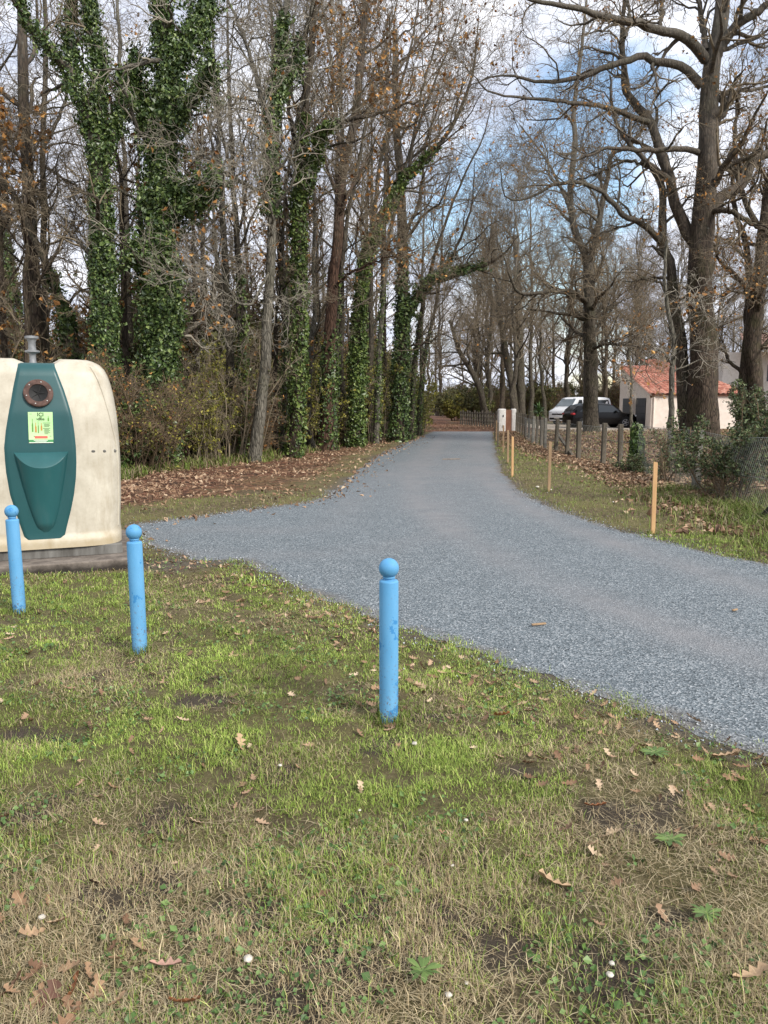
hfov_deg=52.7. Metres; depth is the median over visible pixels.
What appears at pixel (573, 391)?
background thicket
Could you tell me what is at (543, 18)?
sky
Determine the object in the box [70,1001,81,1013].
fallen leaf
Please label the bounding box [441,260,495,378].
background tree
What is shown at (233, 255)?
woodland tree
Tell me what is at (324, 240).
woodland tree
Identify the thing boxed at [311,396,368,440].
bramble thicket
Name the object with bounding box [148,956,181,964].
fallen leaf
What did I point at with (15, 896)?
fallen leaf
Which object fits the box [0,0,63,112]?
woodland tree
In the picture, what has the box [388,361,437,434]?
straggling bush
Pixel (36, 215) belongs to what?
woodland tree
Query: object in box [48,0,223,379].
woodland tree
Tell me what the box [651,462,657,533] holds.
wooden stake
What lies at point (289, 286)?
rusty oak
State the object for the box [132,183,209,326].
rusty oak
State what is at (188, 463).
wood edge grass
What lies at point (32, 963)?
fallen leaf
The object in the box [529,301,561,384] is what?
background tree
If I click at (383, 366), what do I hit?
straggling bush
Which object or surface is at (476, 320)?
background tree
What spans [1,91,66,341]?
ivy woodland tree
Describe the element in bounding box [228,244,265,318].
rusty oak
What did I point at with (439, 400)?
background thicket
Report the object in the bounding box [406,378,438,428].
yellow bush
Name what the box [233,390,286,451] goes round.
bramble thicket
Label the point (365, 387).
straggling bush
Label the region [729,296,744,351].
background tree
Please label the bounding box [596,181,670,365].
background tree
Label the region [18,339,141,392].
bramble thicket
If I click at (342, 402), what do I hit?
straggling bush
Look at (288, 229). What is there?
woodland tree
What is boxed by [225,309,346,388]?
background thicket
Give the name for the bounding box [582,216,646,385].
background tree
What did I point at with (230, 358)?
woodland tree
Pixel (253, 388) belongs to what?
evergreen shrub
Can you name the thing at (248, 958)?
white pebble
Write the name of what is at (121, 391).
bramble thicket
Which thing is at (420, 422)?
slender tree
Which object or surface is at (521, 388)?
lane tree
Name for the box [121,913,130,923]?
fallen leaf
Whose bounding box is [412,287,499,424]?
lane tree
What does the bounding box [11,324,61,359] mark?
background thicket
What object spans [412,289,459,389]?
background tree
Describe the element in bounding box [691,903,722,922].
rosette weed
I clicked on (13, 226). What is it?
rusty oak
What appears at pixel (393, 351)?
background thicket
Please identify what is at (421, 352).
woodland tree
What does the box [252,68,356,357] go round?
ivy woodland tree
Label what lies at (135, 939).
fallen leaf
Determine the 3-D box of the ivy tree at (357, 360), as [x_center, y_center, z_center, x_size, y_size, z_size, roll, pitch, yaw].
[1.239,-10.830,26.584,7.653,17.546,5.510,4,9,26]
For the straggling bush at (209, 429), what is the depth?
19.23 m
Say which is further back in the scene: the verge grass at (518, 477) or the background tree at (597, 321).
the background tree at (597, 321)
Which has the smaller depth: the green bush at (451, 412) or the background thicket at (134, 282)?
the background thicket at (134, 282)
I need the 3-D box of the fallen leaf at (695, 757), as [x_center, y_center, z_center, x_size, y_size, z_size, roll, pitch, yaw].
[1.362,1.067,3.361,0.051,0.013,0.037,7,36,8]
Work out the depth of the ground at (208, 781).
3.07 m
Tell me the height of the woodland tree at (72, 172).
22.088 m
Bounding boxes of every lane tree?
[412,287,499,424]
[447,189,539,422]
[474,205,568,416]
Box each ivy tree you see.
[4,0,142,406]
[55,0,315,467]
[197,0,479,457]
[327,0,532,442]
[327,0,540,447]
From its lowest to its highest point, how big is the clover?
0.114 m
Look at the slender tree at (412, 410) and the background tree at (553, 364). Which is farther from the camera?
the background tree at (553, 364)
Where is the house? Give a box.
[718,333,767,410]
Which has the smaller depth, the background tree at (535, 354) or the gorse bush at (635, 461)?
the gorse bush at (635, 461)
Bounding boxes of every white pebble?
[38,914,45,919]
[243,954,252,962]
[445,991,452,997]
[606,971,613,977]
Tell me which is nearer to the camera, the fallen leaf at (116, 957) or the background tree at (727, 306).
the fallen leaf at (116, 957)
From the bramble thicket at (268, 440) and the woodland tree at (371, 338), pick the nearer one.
the bramble thicket at (268, 440)
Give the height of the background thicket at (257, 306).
8.481 m
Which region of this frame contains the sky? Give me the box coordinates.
[0,0,767,395]
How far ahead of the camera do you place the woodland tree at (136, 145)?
39.72 m
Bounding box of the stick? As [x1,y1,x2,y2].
[531,622,545,625]
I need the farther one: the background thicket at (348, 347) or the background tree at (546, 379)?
the background tree at (546, 379)
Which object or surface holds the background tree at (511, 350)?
on the ground at (208, 781)
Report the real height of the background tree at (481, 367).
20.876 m
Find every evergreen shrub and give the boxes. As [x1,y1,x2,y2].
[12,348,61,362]
[197,346,310,446]
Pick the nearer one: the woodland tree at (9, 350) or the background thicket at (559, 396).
the woodland tree at (9, 350)
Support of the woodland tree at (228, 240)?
on the ground at (208, 781)
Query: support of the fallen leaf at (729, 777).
on the ground at (208, 781)
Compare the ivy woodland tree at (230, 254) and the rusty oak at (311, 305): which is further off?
the ivy woodland tree at (230, 254)
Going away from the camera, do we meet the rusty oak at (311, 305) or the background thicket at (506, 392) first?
the rusty oak at (311, 305)
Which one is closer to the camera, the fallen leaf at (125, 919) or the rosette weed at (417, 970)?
the rosette weed at (417, 970)
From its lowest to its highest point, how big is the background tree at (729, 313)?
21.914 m
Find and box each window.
[622,398,629,412]
[762,364,767,381]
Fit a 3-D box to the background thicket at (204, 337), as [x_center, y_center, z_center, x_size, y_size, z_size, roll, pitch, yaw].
[-7.911,-5.598,29.724,6.078,6.123,6.719,-8,11,-44]
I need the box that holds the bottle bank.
[0,336,122,560]
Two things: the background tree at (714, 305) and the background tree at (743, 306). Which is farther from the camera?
the background tree at (714, 305)
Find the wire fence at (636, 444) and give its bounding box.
[515,412,767,517]
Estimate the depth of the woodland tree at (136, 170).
25.18 m
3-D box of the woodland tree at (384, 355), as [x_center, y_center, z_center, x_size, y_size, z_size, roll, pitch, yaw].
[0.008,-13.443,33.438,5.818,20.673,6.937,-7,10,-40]
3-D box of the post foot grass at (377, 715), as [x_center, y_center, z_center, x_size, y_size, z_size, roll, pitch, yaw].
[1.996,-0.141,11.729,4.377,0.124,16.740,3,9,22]
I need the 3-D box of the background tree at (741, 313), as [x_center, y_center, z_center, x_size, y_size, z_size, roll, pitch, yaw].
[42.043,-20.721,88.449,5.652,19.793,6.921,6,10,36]
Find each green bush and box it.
[114,395,195,469]
[364,368,392,437]
[439,392,466,420]
[444,383,499,423]
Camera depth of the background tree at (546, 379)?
104.30 m
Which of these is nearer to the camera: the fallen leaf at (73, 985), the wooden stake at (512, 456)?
the fallen leaf at (73, 985)
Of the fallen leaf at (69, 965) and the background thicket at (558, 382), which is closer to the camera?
the fallen leaf at (69, 965)
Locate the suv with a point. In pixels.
(611, 415)
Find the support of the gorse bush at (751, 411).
on the ground at (208, 781)
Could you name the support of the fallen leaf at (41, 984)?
on the ground at (208, 781)
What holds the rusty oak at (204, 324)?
on the ground at (208, 781)
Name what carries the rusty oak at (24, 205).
on the ground at (208, 781)
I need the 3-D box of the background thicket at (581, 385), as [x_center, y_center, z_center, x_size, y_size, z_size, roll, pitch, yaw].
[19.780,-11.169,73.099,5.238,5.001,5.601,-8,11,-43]
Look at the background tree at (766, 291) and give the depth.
69.72 m
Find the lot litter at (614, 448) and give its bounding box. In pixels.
[517,428,767,500]
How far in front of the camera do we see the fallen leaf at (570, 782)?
3.10 m
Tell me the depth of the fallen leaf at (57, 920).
2.28 m
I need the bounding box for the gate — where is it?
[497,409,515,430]
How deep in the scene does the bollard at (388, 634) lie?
3.66 m
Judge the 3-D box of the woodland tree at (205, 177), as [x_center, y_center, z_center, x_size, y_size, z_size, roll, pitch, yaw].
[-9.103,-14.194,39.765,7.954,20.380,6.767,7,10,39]
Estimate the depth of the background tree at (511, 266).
64.72 m
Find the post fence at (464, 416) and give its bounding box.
[460,410,496,426]
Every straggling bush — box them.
[177,366,238,461]
[178,332,256,459]
[181,327,272,453]
[254,360,331,448]
[272,336,355,443]
[311,344,385,426]
[343,344,411,441]
[373,340,418,417]
[374,345,394,397]
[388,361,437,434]
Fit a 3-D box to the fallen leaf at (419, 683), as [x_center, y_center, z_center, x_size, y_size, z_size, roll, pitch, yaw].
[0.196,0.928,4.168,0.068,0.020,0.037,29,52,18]
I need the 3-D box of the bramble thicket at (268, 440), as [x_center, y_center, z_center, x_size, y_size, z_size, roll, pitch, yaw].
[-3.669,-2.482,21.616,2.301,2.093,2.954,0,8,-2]
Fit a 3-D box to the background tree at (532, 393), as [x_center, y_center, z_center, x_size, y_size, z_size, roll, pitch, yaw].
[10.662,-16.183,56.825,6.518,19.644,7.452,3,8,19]
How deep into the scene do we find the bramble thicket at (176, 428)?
16.92 m
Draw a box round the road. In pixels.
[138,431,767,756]
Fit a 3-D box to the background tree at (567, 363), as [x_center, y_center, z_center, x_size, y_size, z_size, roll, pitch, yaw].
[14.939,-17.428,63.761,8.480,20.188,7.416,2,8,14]
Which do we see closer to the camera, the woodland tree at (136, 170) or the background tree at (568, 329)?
the woodland tree at (136, 170)
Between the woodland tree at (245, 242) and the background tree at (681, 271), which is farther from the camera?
the background tree at (681, 271)
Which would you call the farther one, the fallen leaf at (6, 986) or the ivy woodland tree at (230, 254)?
the ivy woodland tree at (230, 254)
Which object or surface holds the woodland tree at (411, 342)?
on the ground at (208, 781)
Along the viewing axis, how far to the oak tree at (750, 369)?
29.00 m
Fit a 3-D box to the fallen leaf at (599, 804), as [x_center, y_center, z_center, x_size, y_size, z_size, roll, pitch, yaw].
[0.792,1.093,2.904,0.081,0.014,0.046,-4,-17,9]
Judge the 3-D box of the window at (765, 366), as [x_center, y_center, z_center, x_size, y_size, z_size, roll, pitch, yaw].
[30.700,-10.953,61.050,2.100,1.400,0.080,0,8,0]
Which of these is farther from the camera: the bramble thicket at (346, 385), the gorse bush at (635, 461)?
the bramble thicket at (346, 385)
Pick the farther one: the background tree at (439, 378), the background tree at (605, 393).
the background tree at (439, 378)
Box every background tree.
[410,265,465,413]
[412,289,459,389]
[414,234,454,415]
[424,281,464,379]
[437,177,511,420]
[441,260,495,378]
[442,216,500,383]
[447,290,491,393]
[448,215,528,376]
[452,146,531,422]
[455,169,526,408]
[468,134,562,411]
[468,240,505,376]
[470,288,507,380]
[470,310,497,383]
[480,161,545,408]
[487,145,576,423]
[491,264,555,379]
[497,277,543,375]
[511,210,569,420]
[513,295,550,381]
[524,180,617,397]
[525,309,560,387]
[526,213,579,386]
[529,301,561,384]
[536,318,563,384]
[546,194,620,397]
[549,258,601,382]
[562,181,631,397]
[566,215,633,367]
[571,266,611,391]
[576,258,643,387]
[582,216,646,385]
[595,204,673,365]
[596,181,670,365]
[609,285,659,364]
[613,224,669,365]
[617,195,691,365]
[617,269,670,361]
[624,213,725,364]
[647,304,668,358]
[674,147,767,348]
[686,270,727,353]
[689,251,741,363]
[713,233,744,351]
[713,266,743,352]
[719,194,767,349]
[722,229,767,351]
[727,250,767,350]
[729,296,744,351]
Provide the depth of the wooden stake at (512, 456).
16.23 m
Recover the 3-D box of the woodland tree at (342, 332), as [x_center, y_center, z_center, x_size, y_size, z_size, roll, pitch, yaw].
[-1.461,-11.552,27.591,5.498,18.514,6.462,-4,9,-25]
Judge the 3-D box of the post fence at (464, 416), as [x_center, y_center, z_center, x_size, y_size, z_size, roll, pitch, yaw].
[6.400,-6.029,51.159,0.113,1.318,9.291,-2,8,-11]
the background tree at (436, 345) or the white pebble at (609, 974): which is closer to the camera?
the white pebble at (609, 974)
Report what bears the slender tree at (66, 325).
on the ground at (208, 781)
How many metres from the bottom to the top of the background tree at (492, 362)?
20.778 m
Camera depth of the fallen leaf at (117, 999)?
2.00 m
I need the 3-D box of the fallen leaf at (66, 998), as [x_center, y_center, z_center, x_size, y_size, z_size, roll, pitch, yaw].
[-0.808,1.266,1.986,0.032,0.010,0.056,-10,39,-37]
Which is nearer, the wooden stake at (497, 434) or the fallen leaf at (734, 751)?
the fallen leaf at (734, 751)
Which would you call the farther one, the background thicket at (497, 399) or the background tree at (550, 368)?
the background tree at (550, 368)
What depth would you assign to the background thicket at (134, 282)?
29.10 m
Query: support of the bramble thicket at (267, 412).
on the ground at (208, 781)
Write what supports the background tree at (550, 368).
on the ground at (208, 781)
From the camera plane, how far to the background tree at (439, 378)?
93.52 m
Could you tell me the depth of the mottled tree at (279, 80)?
18.49 m
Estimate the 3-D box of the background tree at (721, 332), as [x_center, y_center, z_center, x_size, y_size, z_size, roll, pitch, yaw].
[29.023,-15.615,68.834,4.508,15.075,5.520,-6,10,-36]
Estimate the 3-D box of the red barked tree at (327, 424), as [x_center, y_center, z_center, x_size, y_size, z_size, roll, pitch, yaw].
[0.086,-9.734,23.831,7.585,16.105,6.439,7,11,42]
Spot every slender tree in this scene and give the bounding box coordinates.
[0,0,146,352]
[0,83,130,359]
[110,1,290,456]
[209,0,403,454]
[313,0,447,450]
[351,0,504,443]
[391,65,523,439]
[414,137,506,435]
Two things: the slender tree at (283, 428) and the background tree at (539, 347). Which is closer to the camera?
the slender tree at (283, 428)
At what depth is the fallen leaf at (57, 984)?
2.02 m
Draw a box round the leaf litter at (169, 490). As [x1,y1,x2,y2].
[121,423,495,511]
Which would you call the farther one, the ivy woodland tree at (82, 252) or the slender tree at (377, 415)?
the ivy woodland tree at (82, 252)
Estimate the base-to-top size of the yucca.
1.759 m
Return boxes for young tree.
[599,308,658,428]
[607,240,751,453]
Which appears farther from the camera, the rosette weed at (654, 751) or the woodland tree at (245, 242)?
the woodland tree at (245, 242)
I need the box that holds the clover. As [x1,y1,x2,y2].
[0,553,767,1023]
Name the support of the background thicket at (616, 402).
on the ground at (208, 781)
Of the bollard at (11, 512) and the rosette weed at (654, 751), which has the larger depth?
the bollard at (11, 512)
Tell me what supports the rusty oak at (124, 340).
on the ground at (208, 781)
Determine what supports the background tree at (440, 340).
on the ground at (208, 781)
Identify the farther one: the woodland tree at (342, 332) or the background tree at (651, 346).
the background tree at (651, 346)
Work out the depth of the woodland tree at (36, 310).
19.34 m
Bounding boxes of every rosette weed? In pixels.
[407,955,443,982]
[641,746,669,756]
[654,831,685,846]
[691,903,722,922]
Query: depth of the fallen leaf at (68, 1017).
1.92 m
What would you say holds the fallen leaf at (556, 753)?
on the ground at (208, 781)
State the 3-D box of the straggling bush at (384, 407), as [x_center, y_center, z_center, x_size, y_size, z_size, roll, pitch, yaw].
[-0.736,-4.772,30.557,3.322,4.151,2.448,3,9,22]
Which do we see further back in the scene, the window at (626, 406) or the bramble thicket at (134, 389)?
the window at (626, 406)
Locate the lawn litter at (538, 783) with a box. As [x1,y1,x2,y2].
[0,547,767,944]
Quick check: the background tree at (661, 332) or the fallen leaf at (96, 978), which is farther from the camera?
the background tree at (661, 332)
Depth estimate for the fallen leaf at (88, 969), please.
2.11 m
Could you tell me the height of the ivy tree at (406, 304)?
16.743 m
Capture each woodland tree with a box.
[0,0,17,136]
[0,0,47,357]
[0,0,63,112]
[0,0,110,362]
[0,135,72,317]
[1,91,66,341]
[2,134,90,337]
[22,96,128,323]
[35,5,155,275]
[36,42,147,274]
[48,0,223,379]
[61,41,192,313]
[66,13,206,256]
[116,0,351,455]
[130,50,253,290]
[178,0,292,450]
[178,71,265,319]
[181,130,261,318]
[210,230,260,308]
[217,103,266,312]
[219,216,255,293]
[234,145,325,317]
[240,0,407,252]
[246,0,380,440]
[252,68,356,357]
[279,61,402,449]
[282,0,433,445]
[282,120,377,347]
[308,179,358,337]
[310,92,425,359]
[317,0,471,438]
[322,46,422,441]
[345,122,402,336]
[373,254,394,347]
[379,176,442,431]
[380,137,467,428]
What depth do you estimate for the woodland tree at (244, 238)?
22.14 m
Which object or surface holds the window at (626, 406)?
in the garage
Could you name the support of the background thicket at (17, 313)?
on the ground at (208, 781)
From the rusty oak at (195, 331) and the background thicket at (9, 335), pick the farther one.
the background thicket at (9, 335)
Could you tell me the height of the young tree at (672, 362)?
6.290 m
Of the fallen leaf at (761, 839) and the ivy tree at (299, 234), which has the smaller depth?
the fallen leaf at (761, 839)
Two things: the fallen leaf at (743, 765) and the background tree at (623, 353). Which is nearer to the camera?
the fallen leaf at (743, 765)
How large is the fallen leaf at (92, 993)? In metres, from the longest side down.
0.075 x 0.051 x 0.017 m
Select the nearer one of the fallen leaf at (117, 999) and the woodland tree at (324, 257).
the fallen leaf at (117, 999)
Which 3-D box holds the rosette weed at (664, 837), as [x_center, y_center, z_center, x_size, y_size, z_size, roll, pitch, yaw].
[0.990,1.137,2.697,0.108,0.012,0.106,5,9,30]
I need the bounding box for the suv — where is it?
[562,403,636,427]
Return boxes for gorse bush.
[611,449,652,472]
[648,424,705,481]
[665,409,767,500]
[719,378,767,469]
[722,389,767,427]
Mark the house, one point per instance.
(725, 376)
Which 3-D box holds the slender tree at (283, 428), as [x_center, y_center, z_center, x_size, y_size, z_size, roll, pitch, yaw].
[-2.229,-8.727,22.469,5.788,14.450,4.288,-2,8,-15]
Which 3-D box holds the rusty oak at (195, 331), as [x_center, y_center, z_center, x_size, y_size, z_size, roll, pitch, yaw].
[-5.468,-6.322,22.174,2.906,9.648,4.143,3,9,22]
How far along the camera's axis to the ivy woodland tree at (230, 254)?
73.13 m
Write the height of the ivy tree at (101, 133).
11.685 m
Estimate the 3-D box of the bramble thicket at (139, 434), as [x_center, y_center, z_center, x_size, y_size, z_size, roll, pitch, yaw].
[-5.529,-2.220,16.914,3.697,2.920,2.880,6,10,38]
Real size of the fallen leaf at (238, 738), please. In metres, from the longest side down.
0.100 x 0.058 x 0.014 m
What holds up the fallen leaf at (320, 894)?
on the ground at (208, 781)
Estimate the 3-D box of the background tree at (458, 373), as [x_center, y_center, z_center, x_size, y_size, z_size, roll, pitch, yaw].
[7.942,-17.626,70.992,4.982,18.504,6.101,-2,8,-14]
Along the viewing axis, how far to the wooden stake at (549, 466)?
13.27 m
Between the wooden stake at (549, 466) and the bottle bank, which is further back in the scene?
the wooden stake at (549, 466)
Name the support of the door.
in the garage
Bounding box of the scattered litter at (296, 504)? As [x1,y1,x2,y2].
[122,436,434,540]
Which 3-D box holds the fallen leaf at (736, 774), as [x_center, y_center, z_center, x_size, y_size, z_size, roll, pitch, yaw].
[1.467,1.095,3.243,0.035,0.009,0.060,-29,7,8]
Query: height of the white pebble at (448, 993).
0.012 m
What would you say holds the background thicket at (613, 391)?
on the ground at (208, 781)
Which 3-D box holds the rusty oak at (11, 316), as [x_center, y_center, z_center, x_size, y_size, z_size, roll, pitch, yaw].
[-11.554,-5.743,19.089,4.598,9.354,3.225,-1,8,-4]
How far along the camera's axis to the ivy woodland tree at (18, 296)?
39.31 m
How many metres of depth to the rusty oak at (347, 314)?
30.24 m
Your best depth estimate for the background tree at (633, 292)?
72.36 m
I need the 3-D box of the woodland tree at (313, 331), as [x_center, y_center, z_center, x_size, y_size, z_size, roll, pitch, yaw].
[-1.771,-8.196,25.576,4.090,12.482,3.153,-6,10,-36]
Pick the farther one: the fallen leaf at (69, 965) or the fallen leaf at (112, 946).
the fallen leaf at (112, 946)
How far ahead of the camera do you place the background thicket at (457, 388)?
89.83 m
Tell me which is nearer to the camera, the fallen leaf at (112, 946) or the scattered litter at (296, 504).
the fallen leaf at (112, 946)
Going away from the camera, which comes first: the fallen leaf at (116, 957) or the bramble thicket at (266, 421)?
the fallen leaf at (116, 957)
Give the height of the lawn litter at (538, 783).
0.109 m
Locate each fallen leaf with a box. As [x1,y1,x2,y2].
[0,970,21,996]
[3,982,20,992]
[11,890,27,909]
[19,923,45,936]
[20,963,40,980]
[25,982,44,1009]
[28,958,47,968]
[37,979,62,1017]
[46,916,67,922]
[52,1013,75,1023]
[58,959,80,973]
[60,970,78,1002]
[62,995,73,1010]
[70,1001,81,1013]
[84,982,105,1000]
[85,961,92,979]
[92,973,104,996]
[107,990,126,1005]
[108,940,115,950]
[108,952,128,958]
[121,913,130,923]
[131,937,147,950]
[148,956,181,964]
[168,995,200,1001]
[236,733,245,750]
[311,889,329,898]
[415,680,425,687]
[494,711,509,715]
[523,773,537,777]
[539,868,571,886]
[553,750,563,761]
[562,778,576,784]
[584,801,605,805]
[606,827,621,833]
[692,754,703,760]
[712,749,737,755]
[723,773,737,780]
[731,770,737,776]
[732,763,749,766]
[733,961,767,977]
[743,804,756,812]
[749,836,767,842]
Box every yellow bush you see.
[311,371,347,441]
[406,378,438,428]
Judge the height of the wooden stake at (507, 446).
1.068 m
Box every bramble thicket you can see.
[0,319,59,362]
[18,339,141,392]
[59,353,193,466]
[85,344,214,469]
[102,364,143,454]
[114,367,210,472]
[132,321,304,460]
[178,352,281,455]
[211,369,289,450]
[229,386,291,454]
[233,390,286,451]
[311,361,379,439]
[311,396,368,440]
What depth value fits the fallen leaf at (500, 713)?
3.78 m
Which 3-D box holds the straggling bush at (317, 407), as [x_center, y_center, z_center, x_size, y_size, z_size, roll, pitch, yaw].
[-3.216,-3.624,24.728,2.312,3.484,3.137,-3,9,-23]
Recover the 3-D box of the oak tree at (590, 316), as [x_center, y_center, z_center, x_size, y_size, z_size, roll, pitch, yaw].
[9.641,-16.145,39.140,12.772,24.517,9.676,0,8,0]
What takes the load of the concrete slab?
on the ground at (208, 781)
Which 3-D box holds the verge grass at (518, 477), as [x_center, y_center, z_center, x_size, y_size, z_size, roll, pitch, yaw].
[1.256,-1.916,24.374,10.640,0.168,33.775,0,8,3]
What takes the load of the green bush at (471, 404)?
on the ground at (208, 781)
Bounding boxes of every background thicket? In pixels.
[0,252,84,355]
[0,318,23,358]
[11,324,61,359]
[49,271,188,376]
[50,258,279,372]
[76,284,261,442]
[186,239,346,362]
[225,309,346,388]
[253,269,396,364]
[314,324,390,366]
[345,337,428,373]
[431,377,461,409]
[433,389,457,417]
[447,383,471,411]
[460,366,509,415]
[491,385,509,417]
[506,388,534,415]
[525,378,564,420]
[534,377,573,388]
[545,382,582,399]
[546,383,575,419]
[569,368,618,396]
[598,365,620,408]
[601,376,620,407]
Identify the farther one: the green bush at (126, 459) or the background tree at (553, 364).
the background tree at (553, 364)
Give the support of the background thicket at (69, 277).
on the ground at (208, 781)
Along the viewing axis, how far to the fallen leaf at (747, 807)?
3.02 m
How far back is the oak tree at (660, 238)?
27.18 m
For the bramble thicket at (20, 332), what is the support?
on the ground at (208, 781)
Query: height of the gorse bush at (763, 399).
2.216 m
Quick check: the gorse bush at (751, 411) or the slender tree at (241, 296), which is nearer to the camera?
the gorse bush at (751, 411)
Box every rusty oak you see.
[0,77,84,357]
[0,88,90,362]
[0,129,59,310]
[7,305,21,332]
[33,63,186,389]
[132,120,252,453]
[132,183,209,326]
[177,172,255,369]
[220,200,321,453]
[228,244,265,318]
[254,235,327,365]
[256,174,358,444]
[308,254,391,382]
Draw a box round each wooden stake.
[497,422,498,446]
[507,430,508,462]
[511,436,513,476]
[547,441,551,491]
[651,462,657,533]
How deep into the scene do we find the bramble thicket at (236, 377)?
20.02 m
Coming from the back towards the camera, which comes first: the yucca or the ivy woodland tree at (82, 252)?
the yucca
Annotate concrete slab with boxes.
[0,530,129,575]
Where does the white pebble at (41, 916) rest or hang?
on the ground at (208, 781)
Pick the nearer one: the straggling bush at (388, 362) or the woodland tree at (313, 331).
the woodland tree at (313, 331)
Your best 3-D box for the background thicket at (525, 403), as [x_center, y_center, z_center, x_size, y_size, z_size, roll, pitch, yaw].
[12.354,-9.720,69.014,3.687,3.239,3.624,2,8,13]
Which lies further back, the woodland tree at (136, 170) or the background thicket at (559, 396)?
the background thicket at (559, 396)
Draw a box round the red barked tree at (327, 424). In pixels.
[268,0,501,451]
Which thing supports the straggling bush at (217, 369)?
on the ground at (208, 781)
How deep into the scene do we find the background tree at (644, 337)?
98.31 m
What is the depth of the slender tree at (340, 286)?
23.75 m
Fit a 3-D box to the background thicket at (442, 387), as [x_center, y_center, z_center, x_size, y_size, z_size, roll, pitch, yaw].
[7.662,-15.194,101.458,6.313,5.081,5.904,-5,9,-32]
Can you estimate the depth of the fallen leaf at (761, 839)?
2.72 m
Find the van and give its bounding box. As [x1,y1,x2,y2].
[549,397,611,423]
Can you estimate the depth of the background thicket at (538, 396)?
67.51 m
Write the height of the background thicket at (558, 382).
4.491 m
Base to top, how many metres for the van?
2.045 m
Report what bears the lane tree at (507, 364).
on the ground at (208, 781)
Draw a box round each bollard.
[4,505,25,613]
[126,524,146,654]
[379,558,398,723]
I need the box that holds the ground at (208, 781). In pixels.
[0,411,767,1023]
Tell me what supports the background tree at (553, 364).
on the ground at (208, 781)
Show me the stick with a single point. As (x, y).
(534, 624)
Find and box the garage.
[619,359,737,428]
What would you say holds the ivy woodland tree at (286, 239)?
on the ground at (208, 781)
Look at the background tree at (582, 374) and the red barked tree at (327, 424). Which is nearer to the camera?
the red barked tree at (327, 424)
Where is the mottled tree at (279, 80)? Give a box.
[126,0,382,462]
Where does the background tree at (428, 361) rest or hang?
on the ground at (208, 781)
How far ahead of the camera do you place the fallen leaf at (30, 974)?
2.10 m
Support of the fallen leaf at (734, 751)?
on the ground at (208, 781)
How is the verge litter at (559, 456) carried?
on the ground at (208, 781)
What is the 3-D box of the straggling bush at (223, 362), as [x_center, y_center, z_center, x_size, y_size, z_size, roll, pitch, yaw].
[-4.682,-3.804,23.783,2.448,4.120,3.322,6,10,35]
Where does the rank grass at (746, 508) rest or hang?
on the ground at (208, 781)
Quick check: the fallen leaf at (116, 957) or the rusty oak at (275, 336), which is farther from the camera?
the rusty oak at (275, 336)
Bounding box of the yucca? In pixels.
[531,401,545,425]
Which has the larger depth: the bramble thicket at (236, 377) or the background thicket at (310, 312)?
the background thicket at (310, 312)
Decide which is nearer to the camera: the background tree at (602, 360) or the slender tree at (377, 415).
the slender tree at (377, 415)
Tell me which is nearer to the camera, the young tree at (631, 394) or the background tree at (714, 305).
the young tree at (631, 394)
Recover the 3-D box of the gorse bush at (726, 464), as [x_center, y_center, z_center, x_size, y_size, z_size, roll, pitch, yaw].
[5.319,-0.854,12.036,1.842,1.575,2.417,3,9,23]
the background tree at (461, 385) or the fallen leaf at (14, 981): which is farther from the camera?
the background tree at (461, 385)
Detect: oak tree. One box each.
[413,0,767,446]
[458,0,689,432]
[467,110,737,439]
[671,58,767,432]
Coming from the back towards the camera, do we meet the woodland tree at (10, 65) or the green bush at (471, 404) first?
the green bush at (471, 404)
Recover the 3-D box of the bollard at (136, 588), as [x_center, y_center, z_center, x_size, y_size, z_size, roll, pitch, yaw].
[-1.504,0.551,4.729,0.095,0.964,0.095,0,8,0]
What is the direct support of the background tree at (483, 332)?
on the ground at (208, 781)
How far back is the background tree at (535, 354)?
112.47 m
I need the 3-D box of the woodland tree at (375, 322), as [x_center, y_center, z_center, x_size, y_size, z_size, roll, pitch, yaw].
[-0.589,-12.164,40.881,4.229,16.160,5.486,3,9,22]
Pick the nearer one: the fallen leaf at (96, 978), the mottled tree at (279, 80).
the fallen leaf at (96, 978)
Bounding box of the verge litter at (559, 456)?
[495,431,767,536]
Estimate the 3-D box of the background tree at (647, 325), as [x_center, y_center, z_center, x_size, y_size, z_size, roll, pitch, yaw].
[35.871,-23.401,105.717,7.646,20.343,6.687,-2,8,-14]
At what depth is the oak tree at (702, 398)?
26.01 m
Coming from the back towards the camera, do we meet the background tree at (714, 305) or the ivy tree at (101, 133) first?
the background tree at (714, 305)
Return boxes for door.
[635,398,645,427]
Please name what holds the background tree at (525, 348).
on the ground at (208, 781)
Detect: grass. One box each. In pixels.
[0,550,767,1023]
[3,462,659,729]
[120,432,767,560]
[121,436,367,480]
[577,480,767,552]
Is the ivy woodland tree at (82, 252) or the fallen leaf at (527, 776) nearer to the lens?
the fallen leaf at (527, 776)
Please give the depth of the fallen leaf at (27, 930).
2.24 m
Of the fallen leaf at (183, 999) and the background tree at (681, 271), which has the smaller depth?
the fallen leaf at (183, 999)
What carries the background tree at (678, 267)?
on the ground at (208, 781)
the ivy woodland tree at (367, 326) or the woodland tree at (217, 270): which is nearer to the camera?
the woodland tree at (217, 270)
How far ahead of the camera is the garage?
47.66 m

